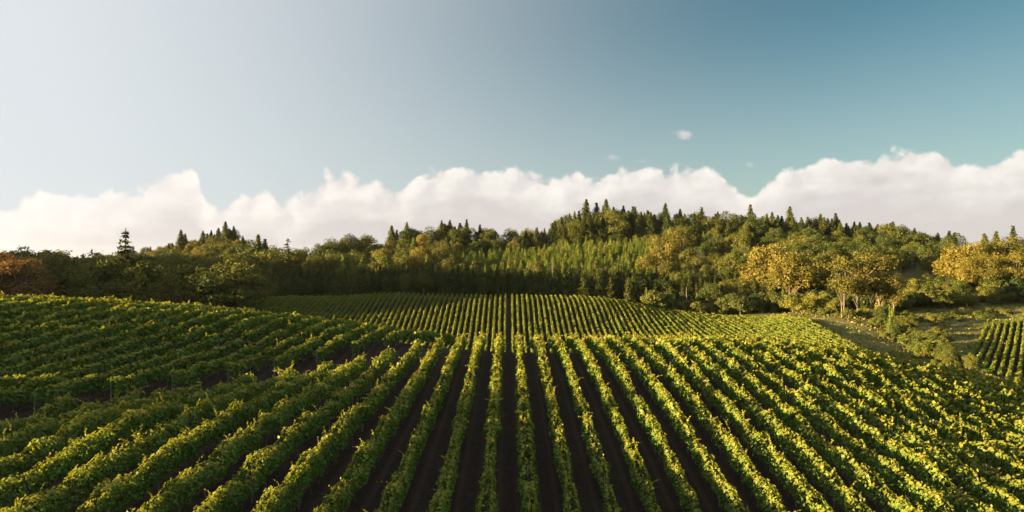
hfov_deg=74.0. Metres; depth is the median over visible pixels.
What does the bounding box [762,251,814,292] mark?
golden tree
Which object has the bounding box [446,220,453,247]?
fir tree
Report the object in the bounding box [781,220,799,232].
broadleaf tree
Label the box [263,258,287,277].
broadleaf tree
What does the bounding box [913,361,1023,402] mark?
vine row
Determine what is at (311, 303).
vine row
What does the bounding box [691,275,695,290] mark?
conifer tree
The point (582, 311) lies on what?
vine row
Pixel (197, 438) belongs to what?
vine row
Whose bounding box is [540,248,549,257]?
golden tree
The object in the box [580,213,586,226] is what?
fir tree
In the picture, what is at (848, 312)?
shrub
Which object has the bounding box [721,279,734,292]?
broadleaf tree
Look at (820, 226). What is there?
fir tree
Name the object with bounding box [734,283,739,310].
conifer tree
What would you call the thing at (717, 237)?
broadleaf tree
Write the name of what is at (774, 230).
broadleaf tree
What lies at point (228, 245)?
broadleaf tree
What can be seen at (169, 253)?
broadleaf tree
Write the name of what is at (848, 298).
shrub
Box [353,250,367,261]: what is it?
broadleaf tree
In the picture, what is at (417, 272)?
conifer tree
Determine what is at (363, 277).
conifer tree
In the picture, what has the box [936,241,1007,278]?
golden tree
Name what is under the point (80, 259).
broadleaf tree
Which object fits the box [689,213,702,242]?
fir tree
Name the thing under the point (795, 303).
shrub
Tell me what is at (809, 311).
shrub
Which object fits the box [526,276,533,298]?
conifer tree
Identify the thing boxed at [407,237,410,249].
fir tree
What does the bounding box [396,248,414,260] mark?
broadleaf tree
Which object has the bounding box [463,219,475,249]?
fir tree
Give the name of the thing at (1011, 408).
vine row
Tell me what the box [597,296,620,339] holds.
vine row
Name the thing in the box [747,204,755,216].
fir tree
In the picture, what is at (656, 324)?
vine row
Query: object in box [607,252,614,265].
young conifer
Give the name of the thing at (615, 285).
conifer tree
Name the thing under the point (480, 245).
broadleaf tree
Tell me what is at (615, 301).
vine row
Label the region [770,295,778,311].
young conifer
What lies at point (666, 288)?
broadleaf tree
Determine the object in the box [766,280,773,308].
conifer tree
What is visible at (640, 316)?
vine row
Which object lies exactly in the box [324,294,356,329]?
vine row
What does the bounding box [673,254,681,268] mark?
young conifer
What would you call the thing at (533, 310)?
vine row
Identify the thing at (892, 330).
broadleaf tree
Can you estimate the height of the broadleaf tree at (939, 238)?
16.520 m
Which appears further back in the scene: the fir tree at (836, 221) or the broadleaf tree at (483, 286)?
the fir tree at (836, 221)
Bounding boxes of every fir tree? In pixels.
[96,229,153,297]
[176,229,186,254]
[198,231,204,244]
[214,228,220,240]
[218,221,230,242]
[230,226,239,240]
[253,234,263,252]
[262,239,268,250]
[278,239,296,279]
[386,225,396,241]
[400,222,412,247]
[402,261,409,279]
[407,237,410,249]
[424,259,431,272]
[426,233,433,264]
[436,220,449,244]
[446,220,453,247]
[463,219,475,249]
[474,224,482,253]
[521,237,527,251]
[524,230,530,250]
[529,228,542,250]
[539,231,546,246]
[544,223,557,248]
[549,220,558,244]
[553,216,567,247]
[579,217,595,246]
[580,199,592,222]
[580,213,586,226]
[583,212,596,242]
[591,203,600,218]
[592,214,607,242]
[598,215,608,240]
[602,199,609,211]
[621,215,632,242]
[627,210,634,240]
[630,214,646,241]
[639,213,644,233]
[642,213,660,238]
[652,214,660,234]
[657,208,666,232]
[658,203,671,219]
[659,213,672,239]
[671,214,678,228]
[676,218,684,229]
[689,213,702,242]
[699,207,704,216]
[700,220,710,243]
[713,227,726,254]
[724,221,730,236]
[738,214,744,225]
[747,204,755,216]
[750,233,756,248]
[759,217,773,241]
[769,212,775,227]
[772,215,782,231]
[776,227,785,243]
[783,206,796,229]
[786,216,798,232]
[797,220,805,233]
[814,214,822,229]
[817,221,823,237]
[821,217,828,234]
[825,218,836,236]
[833,213,845,233]
[837,222,846,238]
[844,223,850,236]
[865,240,871,252]
[866,226,874,243]
[882,243,888,265]
[977,233,989,272]
[979,231,1002,274]
[1001,225,1022,272]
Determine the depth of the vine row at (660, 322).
209.07 m
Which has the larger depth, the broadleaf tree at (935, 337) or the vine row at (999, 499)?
the broadleaf tree at (935, 337)
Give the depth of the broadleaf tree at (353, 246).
341.50 m
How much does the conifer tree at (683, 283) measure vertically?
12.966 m
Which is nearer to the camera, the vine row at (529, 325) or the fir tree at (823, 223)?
the vine row at (529, 325)
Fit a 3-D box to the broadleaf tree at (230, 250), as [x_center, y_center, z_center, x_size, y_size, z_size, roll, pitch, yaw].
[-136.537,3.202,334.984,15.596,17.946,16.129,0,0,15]
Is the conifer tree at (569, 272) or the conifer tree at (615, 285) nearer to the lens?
the conifer tree at (615, 285)
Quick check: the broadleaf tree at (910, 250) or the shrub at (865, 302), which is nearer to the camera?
the shrub at (865, 302)
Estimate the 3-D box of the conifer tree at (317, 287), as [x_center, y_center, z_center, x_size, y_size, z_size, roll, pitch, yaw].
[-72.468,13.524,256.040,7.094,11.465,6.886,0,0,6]
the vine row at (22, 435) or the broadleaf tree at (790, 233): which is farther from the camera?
the broadleaf tree at (790, 233)
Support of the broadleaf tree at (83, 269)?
on the ground at (468, 485)
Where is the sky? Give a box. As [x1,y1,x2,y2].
[0,0,1023,257]
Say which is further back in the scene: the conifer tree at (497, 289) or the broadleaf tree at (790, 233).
the broadleaf tree at (790, 233)
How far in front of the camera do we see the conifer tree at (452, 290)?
250.44 m
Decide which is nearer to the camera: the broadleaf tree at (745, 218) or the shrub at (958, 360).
the shrub at (958, 360)
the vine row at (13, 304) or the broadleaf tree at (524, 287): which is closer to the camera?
the vine row at (13, 304)
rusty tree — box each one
[0,250,36,290]
[0,255,61,296]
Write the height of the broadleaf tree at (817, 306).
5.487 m
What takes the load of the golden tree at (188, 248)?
on the ground at (468, 485)
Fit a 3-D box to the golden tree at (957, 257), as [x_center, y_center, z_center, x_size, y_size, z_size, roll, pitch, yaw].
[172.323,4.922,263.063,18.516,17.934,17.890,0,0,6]
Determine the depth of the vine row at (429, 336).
89.57 m
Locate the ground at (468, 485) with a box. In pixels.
[0,241,1023,511]
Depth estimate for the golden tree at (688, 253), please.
298.57 m
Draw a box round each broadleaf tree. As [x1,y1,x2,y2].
[2,246,31,258]
[16,249,50,259]
[19,261,70,297]
[29,258,85,297]
[55,258,113,298]
[71,255,156,300]
[72,257,101,283]
[77,278,110,297]
[78,249,105,262]
[91,252,144,291]
[91,256,109,262]
[102,260,161,303]
[114,257,166,289]
[134,253,164,268]
[138,255,191,299]
[139,247,149,253]
[146,275,191,304]
[150,253,181,264]
[154,249,173,257]
[154,255,220,302]
[155,253,181,263]
[159,249,179,256]
[160,261,213,304]
[166,245,181,253]
[180,255,208,265]
[185,263,222,305]
[189,268,240,307]
[199,243,222,258]
[200,250,216,262]
[210,254,271,307]
[214,263,269,307]
[216,252,265,290]
[217,242,234,254]
[217,244,247,257]
[229,229,241,238]
[231,247,254,257]
[236,239,269,253]
[239,253,264,271]
[242,252,263,270]
[258,245,289,268]
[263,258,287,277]
[281,276,307,300]
[288,247,314,266]
[302,254,328,278]
[309,243,335,257]
[319,238,350,259]
[325,250,349,270]
[334,233,363,258]
[345,252,359,269]
[349,264,367,281]
[351,234,383,256]
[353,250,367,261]
[362,250,374,263]
[364,259,377,268]
[366,252,396,273]
[391,252,412,266]
[393,254,412,272]
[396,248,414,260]
[398,229,416,242]
[399,227,420,243]
[400,239,407,249]
[414,271,434,296]
[422,226,447,241]
[433,250,447,264]
[436,223,453,237]
[436,252,456,267]
[443,226,471,245]
[450,263,463,279]
[461,227,477,243]
[466,241,477,250]
[472,269,497,295]
[475,238,490,252]
[477,229,500,246]
[477,233,492,248]
[491,237,505,252]
[501,228,522,247]
[512,271,535,294]
[520,231,533,244]
[520,239,531,248]
[523,260,544,275]
[528,271,546,291]
[556,214,573,232]
[559,238,569,247]
[565,219,585,246]
[570,266,582,277]
[572,237,582,245]
[579,270,596,296]
[593,268,608,285]
[594,208,608,220]
[600,209,619,232]
[602,213,630,236]
[608,233,617,242]
[608,267,626,286]
[616,232,625,239]
[618,211,639,229]
[624,275,647,300]
[632,272,643,282]
[639,278,659,293]
[647,279,676,296]
[667,271,690,295]
[673,224,695,243]
[684,212,707,224]
[694,235,701,245]
[696,216,723,232]
[697,239,725,256]
[697,270,713,283]
[697,282,723,312]
[700,233,712,245]
[703,234,724,248]
[704,225,722,238]
[704,247,723,265]
[708,240,725,255]
[711,253,747,278]
[711,281,733,296]
[716,267,738,283]
[718,211,744,223]
[720,218,737,233]
[721,232,751,250]
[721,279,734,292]
[726,235,750,259]
[726,241,751,253]
[726,245,750,264]
[731,276,762,292]
[736,223,754,234]
[737,214,758,223]
[737,254,749,273]
[739,231,755,239]
[743,215,768,237]
[743,256,754,274]
[751,230,760,241]
[752,238,774,249]
[762,232,775,239]
[765,227,785,237]
[767,240,795,253]
[771,236,786,244]
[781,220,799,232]
[784,230,796,241]
[784,245,809,259]
[786,237,804,247]
[789,234,814,248]
[798,226,822,237]
[798,241,820,257]
[803,234,819,242]
[804,252,827,271]
[805,217,827,230]
[805,241,842,265]
[808,239,828,248]
[810,233,829,242]
[813,298,824,310]
[820,250,847,279]
[822,231,838,243]
[828,236,850,244]
[828,241,857,277]
[830,230,848,239]
[839,298,851,308]
[845,237,865,251]
[848,225,876,240]
[848,244,886,275]
[852,234,868,242]
[861,246,881,273]
[864,244,883,255]
[870,224,900,243]
[872,307,887,324]
[873,237,896,252]
[874,231,894,246]
[878,303,891,315]
[881,248,904,273]
[886,224,918,245]
[888,239,904,249]
[889,247,917,278]
[889,325,899,340]
[892,315,905,323]
[899,245,914,270]
[904,231,937,259]
[905,316,918,328]
[906,243,921,269]
[910,244,937,273]
[918,256,939,276]
[922,329,937,336]
[923,333,937,341]
[924,235,941,249]
[929,335,940,340]
[933,342,946,352]
[934,233,971,251]
[937,245,958,260]
[938,333,956,341]
[942,343,956,355]
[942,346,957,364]
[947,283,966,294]
[962,353,977,372]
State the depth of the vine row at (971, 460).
53.18 m
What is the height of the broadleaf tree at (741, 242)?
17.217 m
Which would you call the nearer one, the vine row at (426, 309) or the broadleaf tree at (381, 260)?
the vine row at (426, 309)
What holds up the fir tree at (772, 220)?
on the ground at (468, 485)
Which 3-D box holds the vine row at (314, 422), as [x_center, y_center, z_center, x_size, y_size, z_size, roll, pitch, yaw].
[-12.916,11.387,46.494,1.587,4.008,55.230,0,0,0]
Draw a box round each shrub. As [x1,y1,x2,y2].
[640,289,672,307]
[652,293,675,308]
[665,299,679,309]
[675,299,689,310]
[687,299,704,311]
[694,303,714,312]
[702,297,716,303]
[711,291,743,313]
[712,300,729,312]
[722,295,751,314]
[739,292,765,298]
[740,289,755,295]
[741,300,758,312]
[747,294,764,312]
[757,291,778,310]
[770,291,788,311]
[778,292,801,312]
[784,296,815,314]
[805,289,831,295]
[806,292,817,307]
[806,308,815,313]
[808,286,840,292]
[810,295,829,308]
[817,308,830,314]
[818,291,835,300]
[820,298,842,309]
[831,308,840,313]
[832,294,852,305]
[840,308,856,318]
[848,294,877,308]
[855,310,867,317]
[863,308,879,313]
[866,312,874,318]
[868,317,881,324]
[870,293,903,308]
[874,315,887,323]
[879,331,888,337]
[885,323,902,330]
[896,288,918,294]
[897,333,921,345]
[898,290,918,309]
[899,297,913,310]
[899,310,913,315]
[901,323,911,330]
[902,291,926,308]
[902,317,920,324]
[903,278,921,286]
[903,284,923,290]
[906,327,918,333]
[906,341,934,354]
[916,287,946,306]
[918,280,937,287]
[922,275,948,280]
[923,340,947,347]
[924,281,943,290]
[925,278,945,282]
[926,315,939,320]
[928,326,949,335]
[929,290,955,307]
[930,349,938,358]
[930,359,940,364]
[934,338,956,349]
[935,315,947,320]
[936,351,947,359]
[937,289,959,303]
[939,360,949,366]
[949,280,976,293]
[949,310,960,314]
[949,354,961,363]
[952,291,979,305]
[969,276,994,286]
[974,285,995,296]
[975,310,989,314]
[976,366,990,372]
[978,294,990,300]
[980,278,1003,288]
[980,307,992,311]
[984,293,1003,304]
[984,313,997,318]
[987,278,1008,289]
[993,289,1017,302]
[997,308,1012,312]
[1001,285,1023,302]
[1005,276,1023,285]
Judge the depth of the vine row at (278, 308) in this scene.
220.09 m
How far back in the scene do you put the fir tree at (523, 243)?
376.41 m
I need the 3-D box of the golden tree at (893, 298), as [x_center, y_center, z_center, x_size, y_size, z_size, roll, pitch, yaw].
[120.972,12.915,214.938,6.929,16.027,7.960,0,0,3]
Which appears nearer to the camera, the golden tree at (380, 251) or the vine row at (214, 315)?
the vine row at (214, 315)
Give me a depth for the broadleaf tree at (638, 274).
279.02 m
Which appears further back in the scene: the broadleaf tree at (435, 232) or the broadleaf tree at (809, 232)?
the broadleaf tree at (435, 232)
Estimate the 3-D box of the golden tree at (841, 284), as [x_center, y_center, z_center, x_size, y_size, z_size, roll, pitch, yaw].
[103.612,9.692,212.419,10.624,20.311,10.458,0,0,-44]
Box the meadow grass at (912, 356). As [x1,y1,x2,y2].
[764,297,1023,378]
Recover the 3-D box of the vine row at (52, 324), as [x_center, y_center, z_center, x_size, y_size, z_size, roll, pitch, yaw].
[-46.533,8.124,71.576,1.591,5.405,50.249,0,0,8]
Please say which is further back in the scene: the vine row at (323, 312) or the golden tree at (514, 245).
the golden tree at (514, 245)
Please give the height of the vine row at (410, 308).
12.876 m
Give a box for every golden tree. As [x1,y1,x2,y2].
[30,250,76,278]
[146,250,155,256]
[182,245,192,253]
[182,250,191,257]
[186,241,198,251]
[190,250,210,259]
[192,244,206,252]
[201,236,226,246]
[231,239,243,245]
[283,254,305,273]
[301,254,330,270]
[354,254,367,269]
[371,248,394,264]
[383,240,401,255]
[408,246,436,269]
[409,233,435,249]
[428,241,458,262]
[433,240,447,252]
[435,259,455,271]
[453,242,462,251]
[456,256,467,264]
[468,260,481,268]
[505,239,523,251]
[506,260,519,268]
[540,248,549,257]
[596,247,612,256]
[634,251,660,270]
[643,237,654,246]
[648,236,678,265]
[652,259,675,280]
[661,225,697,264]
[678,247,705,273]
[694,265,714,282]
[736,244,776,289]
[747,242,808,290]
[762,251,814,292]
[767,250,834,292]
[797,259,828,288]
[825,255,863,316]
[842,257,874,310]
[849,250,895,309]
[863,254,903,307]
[883,272,907,313]
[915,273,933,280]
[929,246,984,278]
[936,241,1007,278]
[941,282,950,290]
[955,255,977,284]
[964,239,1013,275]
[973,254,1002,282]
[992,236,1023,272]
[999,251,1023,285]
[1004,235,1023,267]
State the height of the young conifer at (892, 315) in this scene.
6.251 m
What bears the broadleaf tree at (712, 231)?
on the ground at (468, 485)
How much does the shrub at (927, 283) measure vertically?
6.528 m
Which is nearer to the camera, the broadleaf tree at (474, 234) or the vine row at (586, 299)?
the vine row at (586, 299)
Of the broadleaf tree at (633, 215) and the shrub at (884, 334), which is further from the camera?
the broadleaf tree at (633, 215)
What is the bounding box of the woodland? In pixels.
[1,211,1023,351]
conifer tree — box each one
[276,276,286,295]
[304,279,313,300]
[313,277,324,295]
[333,273,346,296]
[347,267,364,294]
[359,269,368,293]
[368,273,377,297]
[376,272,382,291]
[380,269,389,293]
[382,268,396,294]
[393,272,402,292]
[405,266,422,296]
[415,267,422,294]
[420,265,428,295]
[425,263,439,294]
[435,263,445,293]
[444,265,459,296]
[455,265,464,296]
[460,267,470,297]
[464,266,471,292]
[465,267,479,297]
[482,276,492,298]
[488,267,504,298]
[500,260,506,280]
[502,268,511,298]
[506,273,519,298]
[508,271,521,298]
[519,270,527,298]
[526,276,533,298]
[534,269,545,298]
[534,269,546,298]
[546,267,562,298]
[546,272,550,294]
[554,262,560,282]
[556,275,562,297]
[558,272,562,291]
[558,274,571,298]
[562,268,570,295]
[566,268,571,288]
[568,274,578,298]
[575,268,590,299]
[576,273,580,294]
[588,268,595,296]
[590,269,606,301]
[592,259,599,275]
[592,273,605,300]
[593,271,604,295]
[604,266,609,291]
[604,275,616,299]
[604,277,616,298]
[611,269,619,292]
[613,278,620,299]
[616,267,626,297]
[616,279,625,299]
[623,276,635,301]
[628,265,632,277]
[631,284,640,302]
[649,269,653,281]
[650,265,659,286]
[671,280,677,300]
[677,279,687,298]
[678,285,685,309]
[685,281,695,311]
[686,272,693,298]
[690,263,698,285]
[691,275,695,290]
[698,276,704,294]
[700,266,711,289]
[732,271,738,286]
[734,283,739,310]
[736,279,741,293]
[750,279,757,292]
[758,276,769,293]
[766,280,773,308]
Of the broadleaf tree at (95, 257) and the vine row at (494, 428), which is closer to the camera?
the vine row at (494, 428)
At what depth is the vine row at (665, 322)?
209.57 m
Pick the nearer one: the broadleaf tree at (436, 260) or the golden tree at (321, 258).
the golden tree at (321, 258)
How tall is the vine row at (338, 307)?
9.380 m
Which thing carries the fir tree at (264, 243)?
on the ground at (468, 485)
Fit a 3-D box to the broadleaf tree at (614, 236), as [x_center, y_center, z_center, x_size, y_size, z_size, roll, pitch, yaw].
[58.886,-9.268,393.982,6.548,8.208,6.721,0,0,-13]
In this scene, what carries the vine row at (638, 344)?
on the ground at (468, 485)
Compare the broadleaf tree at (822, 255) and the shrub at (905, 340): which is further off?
the broadleaf tree at (822, 255)
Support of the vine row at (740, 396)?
on the ground at (468, 485)
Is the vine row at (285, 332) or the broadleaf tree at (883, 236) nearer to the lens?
the vine row at (285, 332)
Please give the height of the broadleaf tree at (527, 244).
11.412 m
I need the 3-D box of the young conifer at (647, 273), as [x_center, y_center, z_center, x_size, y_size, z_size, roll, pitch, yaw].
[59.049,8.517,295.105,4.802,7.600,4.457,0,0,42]
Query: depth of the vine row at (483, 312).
211.88 m
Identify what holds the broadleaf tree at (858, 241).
on the ground at (468, 485)
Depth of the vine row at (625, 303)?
210.55 m
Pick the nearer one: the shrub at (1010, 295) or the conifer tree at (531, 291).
the shrub at (1010, 295)
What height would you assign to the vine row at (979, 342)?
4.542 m
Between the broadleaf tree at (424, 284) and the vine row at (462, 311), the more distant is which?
the broadleaf tree at (424, 284)
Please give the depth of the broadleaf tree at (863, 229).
398.12 m
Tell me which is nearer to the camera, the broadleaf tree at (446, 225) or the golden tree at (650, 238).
the golden tree at (650, 238)
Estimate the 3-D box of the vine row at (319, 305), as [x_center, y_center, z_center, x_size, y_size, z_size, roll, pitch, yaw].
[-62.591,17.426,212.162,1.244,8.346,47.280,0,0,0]
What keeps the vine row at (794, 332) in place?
on the ground at (468, 485)
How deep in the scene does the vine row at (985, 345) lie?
174.26 m
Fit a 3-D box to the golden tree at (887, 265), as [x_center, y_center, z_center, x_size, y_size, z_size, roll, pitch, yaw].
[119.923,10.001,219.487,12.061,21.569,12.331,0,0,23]
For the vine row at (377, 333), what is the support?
on the ground at (468, 485)
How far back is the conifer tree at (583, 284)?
248.03 m
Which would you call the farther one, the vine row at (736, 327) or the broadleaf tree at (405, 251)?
the broadleaf tree at (405, 251)
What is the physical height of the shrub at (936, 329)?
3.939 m
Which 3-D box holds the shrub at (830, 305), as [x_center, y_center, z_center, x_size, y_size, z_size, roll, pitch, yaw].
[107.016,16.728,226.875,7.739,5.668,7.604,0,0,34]
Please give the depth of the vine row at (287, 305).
220.09 m
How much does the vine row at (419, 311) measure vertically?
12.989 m
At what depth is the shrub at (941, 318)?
210.92 m
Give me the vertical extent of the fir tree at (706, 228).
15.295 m
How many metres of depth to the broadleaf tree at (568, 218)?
413.33 m
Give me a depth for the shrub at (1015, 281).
243.84 m
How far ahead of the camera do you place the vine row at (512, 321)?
206.24 m
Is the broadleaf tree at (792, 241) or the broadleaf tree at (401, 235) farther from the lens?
the broadleaf tree at (401, 235)
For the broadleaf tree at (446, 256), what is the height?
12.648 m
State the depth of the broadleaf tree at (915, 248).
321.42 m
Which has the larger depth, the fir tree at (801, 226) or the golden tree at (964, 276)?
the fir tree at (801, 226)
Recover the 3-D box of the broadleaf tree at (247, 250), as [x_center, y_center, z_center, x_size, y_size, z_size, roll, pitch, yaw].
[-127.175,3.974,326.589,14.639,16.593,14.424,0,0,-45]
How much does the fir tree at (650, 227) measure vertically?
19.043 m
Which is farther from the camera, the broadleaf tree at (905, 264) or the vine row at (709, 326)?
the broadleaf tree at (905, 264)
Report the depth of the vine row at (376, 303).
218.08 m
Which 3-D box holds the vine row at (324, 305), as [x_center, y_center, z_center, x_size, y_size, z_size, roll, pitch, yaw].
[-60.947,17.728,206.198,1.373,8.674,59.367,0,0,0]
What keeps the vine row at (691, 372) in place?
on the ground at (468, 485)
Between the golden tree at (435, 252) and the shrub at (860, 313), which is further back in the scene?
the golden tree at (435, 252)
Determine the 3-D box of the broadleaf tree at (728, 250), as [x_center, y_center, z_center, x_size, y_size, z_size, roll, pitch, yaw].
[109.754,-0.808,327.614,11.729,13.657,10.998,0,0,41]
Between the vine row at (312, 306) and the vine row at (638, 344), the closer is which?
the vine row at (638, 344)
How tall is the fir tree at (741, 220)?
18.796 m
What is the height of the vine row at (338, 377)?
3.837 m
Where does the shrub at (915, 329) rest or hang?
on the ground at (468, 485)
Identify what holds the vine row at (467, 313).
on the ground at (468, 485)
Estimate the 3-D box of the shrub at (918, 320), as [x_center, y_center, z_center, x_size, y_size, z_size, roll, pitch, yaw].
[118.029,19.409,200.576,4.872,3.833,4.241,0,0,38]
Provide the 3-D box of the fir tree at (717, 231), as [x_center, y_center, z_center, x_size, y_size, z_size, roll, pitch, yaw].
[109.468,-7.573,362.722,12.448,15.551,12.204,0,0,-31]
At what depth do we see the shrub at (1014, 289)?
232.80 m
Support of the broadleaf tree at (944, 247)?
on the ground at (468, 485)
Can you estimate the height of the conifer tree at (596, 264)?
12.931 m
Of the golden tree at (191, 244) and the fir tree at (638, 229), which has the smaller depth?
the fir tree at (638, 229)
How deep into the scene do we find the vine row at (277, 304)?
221.87 m
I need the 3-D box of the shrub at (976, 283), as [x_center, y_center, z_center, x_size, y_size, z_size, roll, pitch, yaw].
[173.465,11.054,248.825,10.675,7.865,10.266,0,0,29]
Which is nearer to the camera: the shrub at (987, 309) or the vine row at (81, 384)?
the vine row at (81, 384)
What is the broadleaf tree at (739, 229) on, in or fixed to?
on the ground at (468, 485)
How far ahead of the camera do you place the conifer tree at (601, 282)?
258.51 m
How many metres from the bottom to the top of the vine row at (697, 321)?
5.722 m
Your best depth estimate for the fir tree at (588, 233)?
397.93 m
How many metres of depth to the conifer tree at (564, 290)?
249.25 m
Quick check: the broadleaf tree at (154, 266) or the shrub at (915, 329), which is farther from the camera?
the broadleaf tree at (154, 266)
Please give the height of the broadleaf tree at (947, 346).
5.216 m
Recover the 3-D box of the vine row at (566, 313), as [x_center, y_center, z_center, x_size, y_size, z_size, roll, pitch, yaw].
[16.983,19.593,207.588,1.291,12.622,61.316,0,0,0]
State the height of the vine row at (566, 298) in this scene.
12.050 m
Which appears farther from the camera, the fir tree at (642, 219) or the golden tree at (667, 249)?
the fir tree at (642, 219)
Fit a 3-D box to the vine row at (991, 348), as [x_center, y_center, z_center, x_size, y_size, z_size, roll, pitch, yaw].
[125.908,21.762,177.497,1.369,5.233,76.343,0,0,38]
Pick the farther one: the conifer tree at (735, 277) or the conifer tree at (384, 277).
the conifer tree at (735, 277)
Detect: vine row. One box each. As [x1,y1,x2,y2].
[0,291,90,312]
[0,292,143,315]
[0,294,92,310]
[0,295,143,322]
[0,295,162,330]
[0,298,165,340]
[0,300,188,350]
[0,300,217,362]
[0,302,238,371]
[0,306,240,386]
[0,306,271,401]
[0,308,285,410]
[0,360,298,511]
[0,371,257,510]
[0,381,201,489]
[0,384,147,463]
[0,392,78,444]
[29,312,303,413]
[76,360,334,511]
[102,311,324,402]
[127,352,366,511]
[167,316,338,390]
[193,346,396,511]
[223,316,355,382]
[245,296,267,307]
[250,296,273,308]
[252,338,422,511]
[255,295,282,311]
[260,295,287,311]
[268,294,293,311]
[269,319,371,375]
[271,295,297,313]
[275,296,301,313]
[280,295,307,313]
[288,295,311,313]
[290,295,331,326]
[293,295,317,313]
[296,295,321,314]
[299,296,336,328]
[303,294,325,315]
[311,295,351,330]
[312,322,385,363]
[313,333,445,511]
[317,296,340,316]
[321,294,345,318]
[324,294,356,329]
[337,294,361,321]
[342,293,365,319]
[342,293,371,328]
[350,292,380,334]
[350,325,406,356]
[353,292,375,320]
[357,292,385,334]
[361,292,390,337]
[363,333,467,511]
[374,292,395,324]
[375,292,400,337]
[379,292,405,339]
[383,293,409,340]
[383,327,422,348]
[396,293,414,328]
[397,293,419,341]
[399,294,424,342]
[405,292,429,343]
[411,292,433,343]
[411,330,438,345]
[417,293,439,344]
[423,293,443,345]
[423,331,486,511]
[428,294,448,345]
[437,333,455,347]
[439,293,453,337]
[444,293,458,346]
[445,294,463,347]
[455,294,467,339]
[462,294,472,335]
[465,293,477,349]
[471,294,482,349]
[475,331,505,511]
[480,294,486,332]
[484,294,491,350]
[490,294,496,350]
[497,294,501,335]
[503,293,506,351]
[511,293,513,351]
[513,332,540,511]
[516,294,519,333]
[520,294,527,352]
[525,293,533,352]
[529,332,581,511]
[530,295,537,335]
[535,294,546,352]
[539,295,553,352]
[544,295,554,335]
[547,333,625,511]
[548,295,561,339]
[554,295,572,352]
[559,295,576,352]
[564,295,580,340]
[564,333,661,511]
[569,295,590,352]
[573,295,596,352]
[578,295,595,334]
[583,296,607,349]
[583,332,701,511]
[588,296,615,351]
[593,296,613,334]
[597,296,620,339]
[602,334,748,511]
[603,296,636,351]
[607,298,632,336]
[612,299,638,334]
[618,299,652,348]
[620,331,800,511]
[622,299,651,338]
[627,301,655,335]
[632,302,661,335]
[637,303,680,350]
[637,333,834,511]
[643,305,674,337]
[647,305,678,335]
[652,306,688,335]
[653,334,874,511]
[657,307,720,352]
[663,306,723,350]
[668,309,706,337]
[669,332,923,511]
[672,309,712,335]
[678,309,757,353]
[685,311,732,338]
[689,310,735,337]
[693,332,955,511]
[694,312,795,356]
[699,312,754,338]
[705,312,756,337]
[706,333,997,511]
[711,312,784,340]
[717,314,786,340]
[719,332,1023,511]
[722,314,808,344]
[729,315,815,344]
[735,315,840,347]
[739,315,866,352]
[747,315,878,353]
[750,333,1023,508]
[752,315,868,350]
[758,316,856,345]
[760,336,1023,488]
[763,315,842,338]
[769,315,831,331]
[775,314,821,328]
[779,313,812,322]
[785,339,1023,470]
[799,339,1023,453]
[816,344,1023,445]
[836,345,1023,433]
[872,350,1023,419]
[885,358,1023,413]
[896,354,1023,408]
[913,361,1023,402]
[939,363,1023,395]
[965,369,1023,396]
[971,319,988,355]
[976,319,995,361]
[976,371,1023,388]
[982,319,1001,366]
[989,318,1008,370]
[997,319,1014,374]
[1005,317,1020,380]
[1013,320,1023,381]
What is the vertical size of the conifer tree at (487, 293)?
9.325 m
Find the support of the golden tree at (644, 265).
on the ground at (468, 485)
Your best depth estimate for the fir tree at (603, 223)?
407.54 m
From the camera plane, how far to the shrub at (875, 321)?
197.17 m
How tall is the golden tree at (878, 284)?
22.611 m
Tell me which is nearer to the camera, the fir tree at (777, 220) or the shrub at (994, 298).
the shrub at (994, 298)
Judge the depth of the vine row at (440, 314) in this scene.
209.35 m
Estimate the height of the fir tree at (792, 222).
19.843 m
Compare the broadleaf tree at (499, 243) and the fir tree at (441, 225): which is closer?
the broadleaf tree at (499, 243)
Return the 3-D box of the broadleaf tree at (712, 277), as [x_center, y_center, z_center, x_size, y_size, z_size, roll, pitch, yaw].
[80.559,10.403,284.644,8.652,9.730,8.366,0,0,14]
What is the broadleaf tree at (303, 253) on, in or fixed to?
on the ground at (468, 485)
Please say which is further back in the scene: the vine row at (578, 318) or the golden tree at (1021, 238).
the golden tree at (1021, 238)
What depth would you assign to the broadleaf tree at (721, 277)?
277.08 m
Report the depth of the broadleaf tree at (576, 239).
392.16 m
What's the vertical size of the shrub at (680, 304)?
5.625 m
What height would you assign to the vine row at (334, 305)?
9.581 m
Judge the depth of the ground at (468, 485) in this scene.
52.09 m
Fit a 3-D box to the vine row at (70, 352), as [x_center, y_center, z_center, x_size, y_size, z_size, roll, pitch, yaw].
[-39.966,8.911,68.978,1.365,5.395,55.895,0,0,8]
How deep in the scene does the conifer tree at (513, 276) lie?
253.55 m
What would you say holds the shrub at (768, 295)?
on the ground at (468, 485)
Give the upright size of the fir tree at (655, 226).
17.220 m
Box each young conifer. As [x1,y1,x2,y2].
[339,255,347,278]
[348,249,357,282]
[394,240,401,253]
[409,237,416,252]
[487,256,492,268]
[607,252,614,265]
[613,248,620,261]
[620,253,624,268]
[623,256,627,270]
[644,267,649,281]
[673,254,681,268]
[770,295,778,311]
[885,312,893,331]
[891,308,895,322]
[913,340,919,357]
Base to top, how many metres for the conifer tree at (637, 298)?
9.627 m
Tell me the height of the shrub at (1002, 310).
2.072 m
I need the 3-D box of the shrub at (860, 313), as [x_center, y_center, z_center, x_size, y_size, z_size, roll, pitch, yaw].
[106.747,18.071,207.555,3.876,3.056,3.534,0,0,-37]
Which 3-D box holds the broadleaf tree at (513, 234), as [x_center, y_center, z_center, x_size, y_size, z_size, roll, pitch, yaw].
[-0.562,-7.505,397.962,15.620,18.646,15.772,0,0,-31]
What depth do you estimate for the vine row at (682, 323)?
208.72 m

